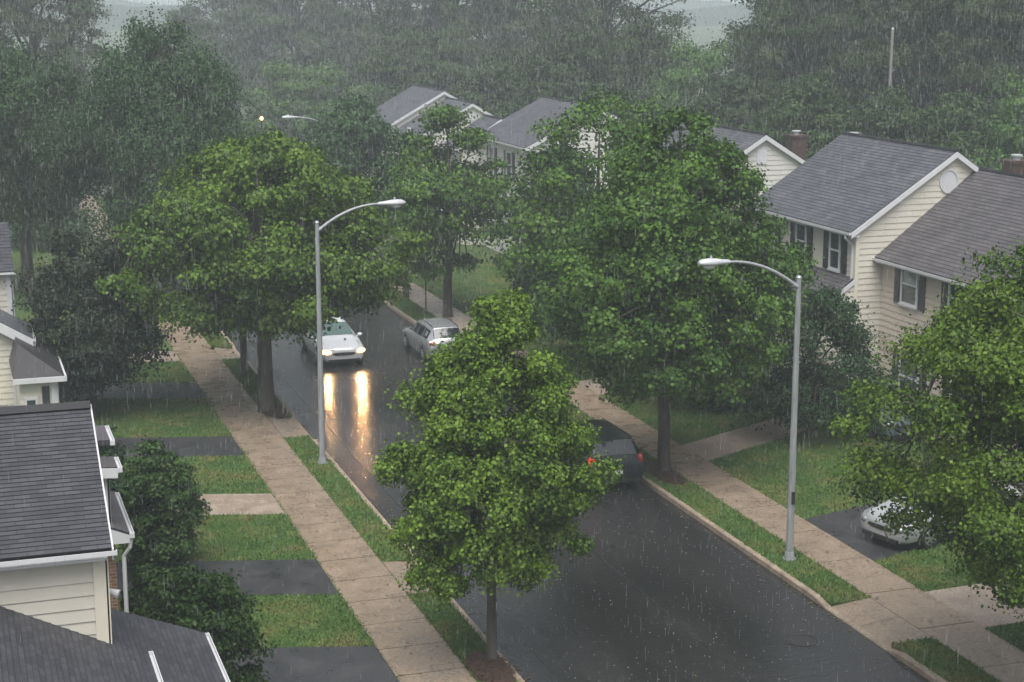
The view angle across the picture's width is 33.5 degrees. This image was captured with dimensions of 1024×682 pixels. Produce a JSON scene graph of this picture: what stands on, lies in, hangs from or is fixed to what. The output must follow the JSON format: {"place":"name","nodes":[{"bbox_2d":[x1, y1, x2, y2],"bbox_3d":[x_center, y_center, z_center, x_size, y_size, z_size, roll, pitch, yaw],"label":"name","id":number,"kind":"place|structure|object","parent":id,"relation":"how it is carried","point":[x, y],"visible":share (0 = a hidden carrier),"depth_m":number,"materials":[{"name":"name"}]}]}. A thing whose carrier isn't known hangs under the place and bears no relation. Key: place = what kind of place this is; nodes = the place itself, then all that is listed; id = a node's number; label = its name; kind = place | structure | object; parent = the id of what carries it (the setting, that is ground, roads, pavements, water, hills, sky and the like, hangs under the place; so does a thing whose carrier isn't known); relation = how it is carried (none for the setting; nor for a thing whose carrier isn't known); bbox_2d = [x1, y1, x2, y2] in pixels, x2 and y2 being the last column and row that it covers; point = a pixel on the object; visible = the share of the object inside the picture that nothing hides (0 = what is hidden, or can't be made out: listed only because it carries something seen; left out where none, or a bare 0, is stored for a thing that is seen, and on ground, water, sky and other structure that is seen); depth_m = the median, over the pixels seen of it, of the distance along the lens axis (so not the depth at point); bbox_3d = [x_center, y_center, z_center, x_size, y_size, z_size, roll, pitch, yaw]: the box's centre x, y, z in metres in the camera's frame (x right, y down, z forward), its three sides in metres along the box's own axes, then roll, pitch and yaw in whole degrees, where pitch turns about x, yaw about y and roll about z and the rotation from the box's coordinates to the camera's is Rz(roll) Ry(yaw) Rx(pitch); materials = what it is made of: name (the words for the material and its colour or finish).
{"place":"outdoors","nodes":[
{"label":"outdoors","id":0,"kind":"place"},
{"bbox_2d":[59,383,204,398],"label":"driveway","id":1,"kind":"structure","parent":0,"point":[165,390],"depth_m":60.35,"materials":[{"name":"grey asphalt"}]},
{"bbox_2d":[127,351,180,361],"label":"path","id":2,"kind":"structure","parent":0,"point":[173,358],"depth_m":65.91,"materials":[{"name":"concrete"}]},
{"bbox_2d":[114,436,244,456],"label":"driveway","id":3,"kind":"structure","parent":0,"point":[204,446],"depth_m":53.22,"materials":[{"name":"grey asphalt"}]},
{"bbox_2d":[132,493,283,514],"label":"path","id":4,"kind":"structure","parent":0,"point":[245,504],"depth_m":47.13,"materials":[{"name":"concrete"}]},
{"bbox_2d":[214,348,239,359],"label":"driveway apron","id":5,"kind":"object","parent":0,"point":[224,353],"visible":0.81,"depth_m":66.83,"materials":[{"name":"concrete"}]},
{"bbox_2d":[116,559,338,597],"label":"driveway","id":6,"kind":"structure","parent":0,"point":[283,577],"depth_m":41.43,"materials":[{"name":"grey asphalt"}]},
{"bbox_2d":[79,196,476,681],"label":"pavement","id":7,"kind":"structure","parent":0,"point":[381,614],"depth_m":44.53,"materials":[{"name":"concrete"}]},
{"bbox_2d":[268,417,305,437],"bbox_3d":[-7.327,2.912,55.569,0.797,0.260,2.790,-4,12,-18],"label":"driveway apron","id":8,"kind":"object","parent":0,"point":[281,425],"visible":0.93,"depth_m":55.59,"materials":[{"name":"concrete"}]},
{"bbox_2d":[222,646,398,681],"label":"driveway","id":9,"kind":"structure","parent":0,"point":[336,664],"depth_m":35.97,"materials":[{"name":"grey asphalt"}]},
{"bbox_2d":[383,561,431,593],"bbox_3d":[-2.471,5.838,41.439,0.797,0.260,2.440,-4,12,-18],"label":"driveway apron","id":10,"kind":"object","parent":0,"point":[396,568],"visible":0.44,"depth_m":41.82,"materials":[{"name":"concrete"}]},
{"bbox_2d":[0,0,821,30],"bbox_3d":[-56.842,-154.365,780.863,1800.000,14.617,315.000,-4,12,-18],"label":"hills","id":11,"kind":"structure","parent":0,"point":[714,13],"depth_m":674.79,"materials":[{"name":"grey"}]},
{"bbox_2d":[6,0,888,624],"bbox_3d":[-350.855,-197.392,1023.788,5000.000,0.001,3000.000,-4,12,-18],"label":"ground","id":12,"kind":"structure","parent":0,"point":[706,36],"depth_m":509.33,"materials":[{"name":"green plant"}]},
{"bbox_2d":[123,22,265,108],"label":"tall tree","id":13,"kind":"object","parent":12,"relation":"on","point":[241,68],"visible":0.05,"depth_m":167.98,"materials":[{"name":"green plant"}]},
{"bbox_2d":[159,0,295,122],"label":"tall tree","id":14,"kind":"object","parent":12,"relation":"on","point":[189,14],"visible":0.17,"depth_m":179.44,"materials":[{"name":"green plant"}]},
{"bbox_2d":[213,0,378,103],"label":"broad tree","id":15,"kind":"object","parent":12,"relation":"on","point":[259,14],"visible":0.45,"depth_m":174.71,"materials":[{"name":"green plant"}]},
{"bbox_2d":[284,0,473,105],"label":"tall tree","id":16,"kind":"object","parent":12,"relation":"on","point":[340,35],"visible":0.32,"depth_m":163.84,"materials":[{"name":"green plant"}]},
{"bbox_2d":[424,0,592,88],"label":"tall tree","id":17,"kind":"object","parent":12,"relation":"on","point":[559,27],"visible":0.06,"depth_m":154.41,"materials":[{"name":"green plant"}]},
{"bbox_2d":[91,148,929,681],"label":"road","id":18,"kind":"structure","parent":0,"point":[595,618],"depth_m":40.66,"materials":[{"name":"grey asphalt"}]},
{"bbox_2d":[109,200,524,681],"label":"kerb","id":19,"kind":"structure","parent":18,"relation":"on","point":[364,498],"depth_m":47.76,"materials":[{"name":"concrete"}]},
{"bbox_2d":[300,317,364,363],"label":"sedan","id":20,"kind":"object","parent":18,"relation":"on","point":[337,347],"visible":0.78,"depth_m":65.32,"materials":[{"name":"silver metal"}]},
{"bbox_2d":[402,317,463,361],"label":"station wagon","id":21,"kind":"object","parent":18,"relation":"on","point":[421,336],"visible":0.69,"depth_m":65.74,"materials":[{"name":"silver metal"}]},
{"bbox_2d":[246,338,749,681],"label":"road seam","id":22,"kind":"object","parent":18,"relation":"on","point":[691,635],"visible":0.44,"depth_m":40.21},
{"bbox_2d":[541,418,643,484],"bbox_3d":[2.276,3.144,50.671,2.220,1.552,4.637,-4,12,-18],"label":"suv","id":23,"kind":"object","parent":18,"relation":"on","point":[616,443],"visible":0.3,"depth_m":48.74,"materials":[{"name":"black paint"}]},
{"bbox_2d":[363,288,947,681],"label":"kerb","id":24,"kind":"structure","parent":18,"relation":"on","point":[908,660],"depth_m":41.63,"materials":[{"name":"concrete"}]},
{"bbox_2d":[782,634,820,647],"bbox_3d":[6.403,6.632,37.623,0.860,0.007,0.860,-4,12,-18],"label":"manhole cover","id":25,"kind":"object","parent":18,"relation":"on","point":[801,640],"visible":1,"depth_m":37.59,"materials":[{"name":"metal"}]},
{"bbox_2d":[6,147,1023,681],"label":"lawn","id":26,"kind":"structure","parent":0,"point":[474,251],"depth_m":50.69,"materials":[{"name":"green plant"}]},
{"bbox_2d":[0,222,66,405],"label":"row house","id":27,"kind":"structure","parent":26,"relation":"on","point":[32,371],"depth_m":54.51,"materials":[{"name":"beige"}]},
{"bbox_2d":[24,397,37,404],"bbox_3d":[-14.865,2.239,52.678,0.460,0.990,0.160,-4,12,-18],"label":"window","id":28,"kind":"structure","parent":27,"relation":"in","point":[34,400],"depth_m":52.59,"materials":[{"name":"white glass"}]},
{"bbox_2d":[2,194,100,251],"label":"shrub","id":29,"kind":"object","parent":26,"relation":"on","point":[79,222],"visible":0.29,"depth_m":93.26,"materials":[{"name":"green plant"}]},
{"bbox_2d":[0,0,126,175],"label":"broad tree","id":30,"kind":"object","parent":26,"relation":"on","point":[80,12],"visible":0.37,"depth_m":122.46,"materials":[{"name":"green plant"}]},
{"bbox_2d":[0,28,132,293],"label":"dense tree","id":31,"kind":"object","parent":26,"relation":"on","point":[60,160],"visible":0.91,"depth_m":76.63,"materials":[{"name":"green plant"}]},
{"bbox_2d":[0,405,134,612],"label":"row house","id":32,"kind":"structure","parent":26,"relation":"on","point":[122,531],"depth_m":35.37,"materials":[{"name":"beige"}]},
{"bbox_2d":[3,226,182,413],"bbox_3d":[-14.046,-0.595,56.511,5.817,6.445,6.354,-4,12,-18],"label":"plum tree","id":33,"kind":"object","parent":26,"relation":"on","point":[102,354],"visible":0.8,"depth_m":55.61,"materials":[{"name":"purple plant"}]},
{"bbox_2d":[96,423,132,492],"bbox_3d":[-11.965,3.361,48.203,2.553,2.068,2.463,-4,12,-18],"label":"shrub","id":34,"kind":"object","parent":26,"relation":"on","point":[119,452],"visible":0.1,"depth_m":48.41,"materials":[{"name":"green plant"}]},
{"bbox_2d":[0,401,229,681],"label":"row house","id":35,"kind":"structure","parent":26,"relation":"on","point":[61,620],"depth_m":26.58,"materials":[{"name":"beige"}]},
{"bbox_2d":[118,564,192,627],"bbox_3d":[-7.844,5.774,37.486,1.897,1.688,2.168,-4,12,-18],"label":"shrub","id":36,"kind":"object","parent":26,"relation":"on","point":[136,593],"visible":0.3,"depth_m":37.09,"materials":[{"name":"green plant"}]},
{"bbox_2d":[53,2,270,292],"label":"dense tree","id":37,"kind":"object","parent":26,"relation":"on","point":[124,89],"visible":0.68,"depth_m":76.71,"materials":[{"name":"green plant"}]},
{"bbox_2d":[113,435,214,575],"bbox_3d":[-8.610,4.043,41.656,2.569,3.388,2.716,-4,12,-18],"label":"shrub","id":38,"kind":"object","parent":26,"relation":"on","point":[153,498],"visible":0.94,"depth_m":41.18,"materials":[{"name":"green plant"}]},
{"bbox_2d":[140,561,276,681],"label":"shrub","id":39,"kind":"object","parent":26,"relation":"on","point":[204,603],"visible":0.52,"depth_m":33.37,"materials":[{"name":"green plant"}]},
{"bbox_2d":[188,189,311,378],"bbox_3d":[-9.858,-2.231,61.732,4.333,7.532,5.477,-11,16,-44],"label":"street tree","id":40,"kind":"object","parent":26,"relation":"on","point":[243,361],"visible":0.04,"depth_m":62.19,"materials":[{"name":"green plant"}]},
{"bbox_2d":[92,122,431,412],"bbox_3d":[-8.315,-2.267,56.569,11.070,9.697,9.218,3,12,14],"label":"maple tree","id":41,"kind":"object","parent":26,"relation":"on","point":[256,257],"visible":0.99,"depth_m":54.29,"materials":[{"name":"green plant"}]},
{"bbox_2d":[263,405,288,418],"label":"mulch","id":42,"kind":"object","parent":26,"relation":"on","point":[279,411],"visible":0.82,"depth_m":57.13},
{"bbox_2d":[227,57,384,165],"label":"pale tree","id":43,"kind":"object","parent":26,"relation":"on","point":[319,76],"visible":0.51,"depth_m":127.03,"materials":[{"name":"green plant"}]},
{"bbox_2d":[282,114,334,155],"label":"street lamp","id":44,"kind":"object","parent":26,"relation":"on","point":[288,117],"visible":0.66,"depth_m":87.89,"materials":[{"name":"metal"}]},
{"bbox_2d":[315,197,405,463],"bbox_3d":[-4.520,-0.264,50.834,2.840,8.000,0.340,-4,12,-18],"label":"street lamp","id":45,"kind":"object","parent":26,"relation":"on","point":[395,203],"visible":1,"depth_m":50.35,"materials":[{"name":"metal"}]},
{"bbox_2d":[365,84,456,190],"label":"row house","id":46,"kind":"structure","parent":26,"relation":"on","point":[403,107],"depth_m":113.50,"materials":[{"name":"white"}]},
{"bbox_2d":[343,27,495,105],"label":"broad tree","id":47,"kind":"object","parent":26,"relation":"on","point":[387,68],"visible":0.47,"depth_m":133.03,"materials":[{"name":"green plant"}]},
{"bbox_2d":[345,0,541,115],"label":"broad tree","id":48,"kind":"object","parent":26,"relation":"on","point":[512,25],"visible":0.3,"depth_m":143.72,"materials":[{"name":"green plant"}]},
{"bbox_2d":[393,97,493,209],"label":"row house","id":49,"kind":"structure","parent":26,"relation":"on","point":[409,126],"depth_m":107.64,"materials":[{"name":"white"}]},
{"bbox_2d":[442,114,501,244],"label":"row house","id":50,"kind":"structure","parent":26,"relation":"on","point":[489,121],"depth_m":94.92,"materials":[{"name":"white"}]},
{"bbox_2d":[462,649,515,681],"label":"mulch","id":51,"kind":"object","parent":26,"relation":"on","point":[481,666],"visible":0.98,"depth_m":35.62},
{"bbox_2d":[446,50,541,119],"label":"tree","id":52,"kind":"object","parent":26,"relation":"on","point":[493,71],"visible":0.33,"depth_m":119.66,"materials":[{"name":"green plant"}]},
{"bbox_2d":[364,280,625,659],"bbox_3d":[-0.487,2.819,35.505,4.887,8.280,5.292,7,14,30],"label":"maple tree","id":53,"kind":"object","parent":26,"relation":"on","point":[464,462],"visible":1,"depth_m":34.32,"materials":[{"name":"green plant"}]},
{"bbox_2d":[508,249,564,315],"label":"shrub","id":54,"kind":"object","parent":26,"relation":"on","point":[517,284],"visible":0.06,"depth_m":71.15,"materials":[{"name":"green plant"}]},
{"bbox_2d":[485,139,606,291],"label":"yard tree","id":55,"kind":"object","parent":26,"relation":"on","point":[590,182],"visible":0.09,"depth_m":71.64,"materials":[{"name":"green plant"}]},
{"bbox_2d":[481,96,619,253],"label":"row house","id":56,"kind":"structure","parent":26,"relation":"on","point":[509,132],"depth_m":90.27,"materials":[{"name":"white"}]},
{"bbox_2d":[488,146,493,173],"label":"window","id":57,"kind":"structure","parent":56,"relation":"in","point":[490,151],"depth_m":92.44,"materials":[{"name":"white glass"}]},
{"bbox_2d":[506,151,511,179],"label":"window","id":58,"kind":"structure","parent":56,"relation":"in","point":[508,154],"depth_m":89.62,"materials":[{"name":"white glass"}]},
{"bbox_2d":[490,30,652,122],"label":"tree","id":59,"kind":"object","parent":26,"relation":"on","point":[568,63],"visible":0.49,"depth_m":112.97,"materials":[{"name":"green plant"}]},
{"bbox_2d":[465,78,701,358],"bbox_3d":[3.052,-4.125,62.666,8.986,10.862,8.932,-4,12,-18],"label":"yard tree","id":60,"kind":"object","parent":26,"relation":"on","point":[546,220],"visible":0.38,"depth_m":61.59,"materials":[{"name":"green plant"}]},
{"bbox_2d":[497,0,705,116],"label":"open tree","id":61,"kind":"object","parent":26,"relation":"on","point":[600,25],"visible":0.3,"depth_m":123.33,"materials":[{"name":"green plant"}]},
{"bbox_2d":[591,12,689,120],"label":"tree","id":62,"kind":"object","parent":26,"relation":"on","point":[637,41],"visible":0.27,"depth_m":118.05,"materials":[{"name":"green plant"}]},
{"bbox_2d":[644,461,686,484],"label":"mulch","id":63,"kind":"object","parent":26,"relation":"on","point":[672,476],"visible":0.84,"depth_m":49.81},
{"bbox_2d":[521,102,827,471],"bbox_3d":[4.549,-1.344,49.023,7.628,10.950,9.713,7,13,29],"label":"maple tree","id":64,"kind":"object","parent":26,"relation":"on","point":[647,202],"visible":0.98,"depth_m":47.45,"materials":[{"name":"green plant"}]},
{"bbox_2d":[633,33,746,126],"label":"pale tree","id":65,"kind":"object","parent":26,"relation":"on","point":[703,63],"visible":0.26,"depth_m":108.78,"materials":[{"name":"green plant"}]},
{"bbox_2d":[644,285,759,406],"bbox_3d":[6.413,-0.345,57.679,4.746,5.482,5.571,3,12,15],"label":"yard tree","id":66,"kind":"object","parent":26,"relation":"on","point":[658,365],"depth_m":56.93,"materials":[{"name":"green plant"}]},
{"bbox_2d":[603,120,808,272],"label":"row house","id":67,"kind":"structure","parent":26,"relation":"on","point":[779,161],"depth_m":69.09,"materials":[{"name":"white"}]},
{"bbox_2d":[684,383,740,411],"bbox_3d":[6.774,1.853,57.888,1.976,1.093,2.264,-4,12,-18],"label":"shrub","id":68,"kind":"object","parent":26,"relation":"on","point":[711,404],"visible":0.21,"depth_m":57.28,"materials":[{"name":"green plant"}]},
{"bbox_2d":[678,72,775,129],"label":"tree","id":69,"kind":"object","parent":26,"relation":"on","point":[737,106],"visible":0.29,"depth_m":95.53,"materials":[{"name":"green plant"}]},
{"bbox_2d":[697,256,801,560],"bbox_3d":[5.763,1.752,41.467,2.840,7.850,0.340,-4,12,-18],"label":"street lamp","id":70,"kind":"object","parent":26,"relation":"on","point":[710,263],"visible":1,"depth_m":41.73,"materials":[{"name":"metal"}]},
{"bbox_2d":[705,0,883,159],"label":"tall tree","id":71,"kind":"object","parent":26,"relation":"on","point":[768,71],"visible":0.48,"depth_m":102.18,"materials":[{"name":"green plant"}]},
{"bbox_2d":[729,6,867,80],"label":"broad tree","id":72,"kind":"object","parent":26,"relation":"on","point":[770,43],"visible":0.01,"depth_m":126.07,"materials":[{"name":"green plant"}]},
{"bbox_2d":[700,0,914,155],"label":"broad tree","id":73,"kind":"object","parent":26,"relation":"on","point":[822,7],"visible":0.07,"depth_m":109.20,"materials":[{"name":"green plant"}]},
{"bbox_2d":[741,74,877,160],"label":"tree","id":74,"kind":"object","parent":26,"relation":"on","point":[818,102],"visible":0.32,"depth_m":87.81,"materials":[{"name":"green plant"}]},
{"bbox_2d":[714,281,926,440],"bbox_3d":[9.640,0.626,53.929,5.662,5.102,6.204,-9,15,-36],"label":"yard tree","id":75,"kind":"object","parent":26,"relation":"on","point":[839,329],"visible":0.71,"depth_m":53.09,"materials":[{"name":"green plant"}]},
{"bbox_2d":[735,131,978,415],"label":"row house","id":76,"kind":"structure","parent":26,"relation":"on","point":[848,205],"depth_m":57.45,"materials":[{"name":"beige"}]},
{"bbox_2d":[795,223,806,261],"bbox_3d":[10.134,-3.470,59.586,0.160,1.330,0.830,-4,12,-18],"label":"window","id":77,"kind":"structure","parent":76,"relation":"in","point":[800,229],"depth_m":59.53,"materials":[{"name":"white glass"}]},
{"bbox_2d":[827,232,840,272],"bbox_3d":[10.895,-3.032,57.369,0.160,1.370,0.800,-4,12,-18],"label":"window","id":78,"kind":"structure","parent":76,"relation":"in","point":[834,253],"depth_m":57.39,"materials":[{"name":"white glass"}]},
{"bbox_2d":[823,382,922,437],"bbox_3d":[11.757,2.053,55.518,2.178,1.454,4.600,-4,12,-18],"label":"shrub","id":79,"kind":"object","parent":26,"relation":"on","point":[892,431],"visible":0.11,"depth_m":53.61,"materials":[{"name":"green plant"}]},
{"bbox_2d":[801,83,948,159],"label":"tree","id":80,"kind":"object","parent":26,"relation":"on","point":[894,109],"visible":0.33,"depth_m":87.27,"materials":[{"name":"green plant"}]},
{"bbox_2d":[888,27,893,88],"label":"utility pole","id":81,"kind":"object","parent":26,"relation":"on","point":[891,59],"visible":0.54,"depth_m":89.93,"materials":[{"name":"grey wood"}]},
{"bbox_2d":[787,0,1022,143],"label":"tall tree","id":82,"kind":"object","parent":26,"relation":"on","point":[932,79],"visible":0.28,"depth_m":100.44,"materials":[{"name":"green plant"}]},
{"bbox_2d":[810,236,1023,624],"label":"maple tree","id":83,"kind":"object","parent":26,"relation":"on","point":[980,345],"visible":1,"depth_m":31.84,"materials":[{"name":"green plant"}]},
{"bbox_2d":[850,0,1023,146],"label":"broad tree","id":84,"kind":"object","parent":26,"relation":"on","point":[960,9],"visible":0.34,"depth_m":97.86,"materials":[{"name":"green plant"}]},
{"bbox_2d":[872,154,1023,464],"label":"row house","id":85,"kind":"structure","parent":26,"relation":"on","point":[981,211],"depth_m":54.66,"materials":[{"name":"beige"}]},
{"bbox_2d":[898,270,918,309],"bbox_3d":[12.841,-1.780,54.924,0.160,1.390,1.060,-4,12,-18],"label":"window","id":86,"kind":"structure","parent":85,"relation":"in","point":[909,282],"depth_m":54.94,"materials":[{"name":"white glass"}]},
{"bbox_2d":[898,354,919,395],"bbox_3d":[12.911,1.239,55.336,0.160,1.470,1.260,-4,12,-18],"label":"window","id":87,"kind":"structure","parent":85,"relation":"in","point":[903,374],"depth_m":55.40,"materials":[{"name":"glass"}]},
{"bbox_2d":[947,283,966,313],"bbox_3d":[13.717,-1.252,52.376,0.160,1.390,1.010,-4,12,-18],"label":"window","id":88,"kind":"structure","parent":85,"relation":"in","point":[950,290],"depth_m":52.62,"materials":[{"name":"white glass"}]},
{"bbox_2d":[902,86,1023,167],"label":"tree","id":89,"kind":"object","parent":26,"relation":"on","point":[948,116],"visible":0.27,"depth_m":84.11,"materials":[{"name":"green plant"}]},
{"bbox_2d":[905,2,1023,109],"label":"tall tree","id":90,"kind":"object","parent":26,"relation":"on","point":[1021,44],"visible":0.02,"depth_m":106.43,"materials":[{"name":"green plant"}]},
{"bbox_2d":[923,0,1023,146],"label":"tall tree","id":91,"kind":"object","parent":26,"relation":"on","point":[1005,49],"visible":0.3,"depth_m":96.83,"materials":[{"name":"green plant"}]},
{"bbox_2d":[971,69,1023,170],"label":"pale tree","id":92,"kind":"object","parent":26,"relation":"on","point":[1006,132],"visible":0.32,"depth_m":81.25,"materials":[{"name":"green plant"}]},
{"bbox_2d":[213,367,1008,680],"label":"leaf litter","id":93,"kind":"object","parent":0,"point":[850,630],"visible":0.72,"depth_m":43.05,"materials":[{"name":"brown plant"}]},
{"bbox_2d":[577,368,658,393],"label":"path","id":94,"kind":"structure","parent":0,"point":[594,388],"depth_m":61.26,"materials":[{"name":"concrete"}]},
{"bbox_2d":[300,225,1023,681],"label":"pavement","id":95,"kind":"structure","parent":0,"point":[962,635],"depth_m":43.34,"materials":[{"name":"concrete"}]},
{"bbox_2d":[298,92,403,213],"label":"street tree","id":96,"kind":"object","parent":95,"relation":"on","point":[335,138],"visible":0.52,"depth_m":86.33,"materials":[{"name":"green plant"}]},
{"bbox_2d":[363,132,438,297],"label":"street tree","id":97,"kind":"object","parent":95,"relation":"on","point":[384,162],"visible":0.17,"depth_m":77.11,"materials":[{"name":"green plant"}]},
{"bbox_2d":[370,100,522,316],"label":"street tree","id":98,"kind":"object","parent":95,"relation":"on","point":[455,188],"visible":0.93,"depth_m":72.15,"materials":[{"name":"green plant"}]},
{"bbox_2d":[683,414,831,460],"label":"path","id":99,"kind":"structure","parent":0,"point":[722,444],"depth_m":53.92,"materials":[{"name":"concrete"}]},
{"bbox_2d":[832,598,931,646],"bbox_3d":[8.340,6.437,38.544,1.017,0.260,2.640,-4,12,-18],"label":"driveway apron","id":100,"kind":"object","parent":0,"point":[862,613],"visible":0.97,"depth_m":38.52,"materials":[{"name":"concrete"}]},
{"bbox_2d":[805,478,1023,560],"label":"driveway","id":101,"kind":"structure","parent":0,"point":[843,526],"depth_m":44.54,"materials":[{"name":"grey asphalt"}]},
{"bbox_2d":[860,481,1021,548],"bbox_3d":[11.292,4.293,44.685,4.600,1.454,2.178,-8,14,-33],"label":"sedan","id":102,"kind":"object","parent":101,"relation":"on","point":[868,519],"visible":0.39,"depth_m":43.47,"materials":[{"name":"grey paint"}]},
{"bbox_2d":[926,581,1023,627],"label":"path","id":103,"kind":"structure","parent":0,"point":[958,599],"depth_m":39.41,"materials":[{"name":"concrete"}]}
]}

